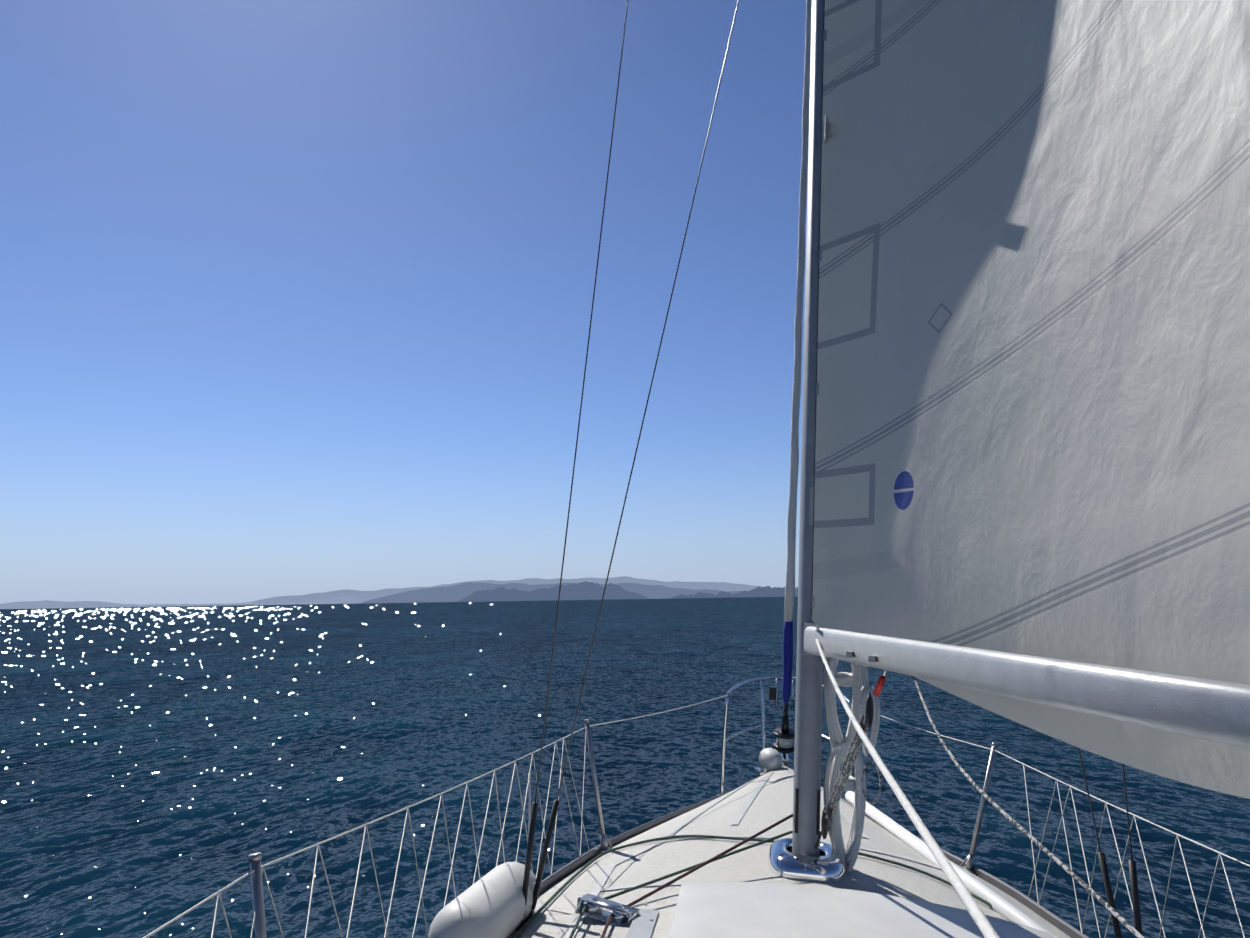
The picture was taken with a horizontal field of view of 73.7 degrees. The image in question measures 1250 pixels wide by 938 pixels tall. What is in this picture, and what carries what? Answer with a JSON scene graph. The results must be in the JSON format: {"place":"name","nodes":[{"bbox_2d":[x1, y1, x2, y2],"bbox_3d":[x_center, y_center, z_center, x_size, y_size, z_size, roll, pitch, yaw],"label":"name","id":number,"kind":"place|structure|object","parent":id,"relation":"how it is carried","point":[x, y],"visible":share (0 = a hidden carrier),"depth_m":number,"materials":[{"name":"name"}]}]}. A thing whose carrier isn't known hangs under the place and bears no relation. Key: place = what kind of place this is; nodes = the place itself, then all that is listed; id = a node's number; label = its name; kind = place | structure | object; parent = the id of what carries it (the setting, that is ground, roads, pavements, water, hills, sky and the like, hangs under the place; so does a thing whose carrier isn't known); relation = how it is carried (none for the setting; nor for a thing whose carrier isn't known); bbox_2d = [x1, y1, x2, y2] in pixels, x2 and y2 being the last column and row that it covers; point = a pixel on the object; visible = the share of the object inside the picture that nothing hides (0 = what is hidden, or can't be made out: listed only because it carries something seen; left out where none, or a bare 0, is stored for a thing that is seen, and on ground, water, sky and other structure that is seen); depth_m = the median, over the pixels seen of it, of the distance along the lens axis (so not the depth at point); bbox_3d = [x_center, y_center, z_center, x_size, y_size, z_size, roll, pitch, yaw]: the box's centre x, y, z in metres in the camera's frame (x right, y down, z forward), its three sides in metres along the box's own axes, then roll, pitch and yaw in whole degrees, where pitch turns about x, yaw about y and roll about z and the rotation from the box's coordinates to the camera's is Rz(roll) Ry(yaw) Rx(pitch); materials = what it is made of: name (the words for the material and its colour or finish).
{"place":"outdoors","nodes":[
{"label":"outdoors","id":0,"kind":"place"},
{"bbox_2d":[0,597,371,608],"bbox_3d":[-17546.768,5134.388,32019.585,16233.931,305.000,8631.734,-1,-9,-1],"label":"distant hills","id":1,"kind":"structure","parent":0,"point":[44,604],"depth_m":32048.02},
{"bbox_2d":[0,0,809,604],"label":"sky","id":2,"kind":"structure","parent":0,"point":[296,296],"materials":[{"name":"blue"}]},
{"bbox_2d":[250,576,762,603],"bbox_3d":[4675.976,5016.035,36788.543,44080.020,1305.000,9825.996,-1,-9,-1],"label":"hills","id":3,"kind":"structure","parent":0,"point":[722,586],"depth_m":41207.66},
{"bbox_2d":[456,581,647,601],"bbox_3d":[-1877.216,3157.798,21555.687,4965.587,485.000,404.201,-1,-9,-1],"label":"hills","id":4,"kind":"structure","parent":0,"point":[585,590],"depth_m":21695.67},
{"bbox_2d":[362,582,797,602],"bbox_3d":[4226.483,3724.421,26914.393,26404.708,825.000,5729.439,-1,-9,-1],"label":"hills","id":5,"kind":"structure","parent":0,"point":[455,593],"depth_m":29277.60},
{"bbox_2d":[0,596,1249,937],"bbox_3d":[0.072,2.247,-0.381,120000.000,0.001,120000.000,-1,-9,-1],"label":"sea","id":6,"kind":"structure","parent":0,"point":[390,720],"depth_m":11.72,"materials":[{"name":"liquid"}]},
{"bbox_2d":[2,605,549,928],"bbox_3d":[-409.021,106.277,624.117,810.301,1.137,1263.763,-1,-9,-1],"label":"sun glints","id":7,"kind":"object","parent":6,"relation":"on","point":[155,665],"visible":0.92,"depth_m":55.73,"materials":[{"name":"white liquid"}]},
{"bbox_2d":[143,0,1249,937],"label":"sailboat","id":8,"kind":"object","parent":6,"relation":"on","point":[1022,363],"visible":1,"depth_m":2.72,"materials":[{"name":"white fabric"}]},
{"bbox_2d":[672,586,797,597],"bbox_3d":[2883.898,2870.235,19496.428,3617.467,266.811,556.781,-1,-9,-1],"label":"hills","id":9,"kind":"structure","parent":0,"point":[766,591],"depth_m":19564.78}
]}

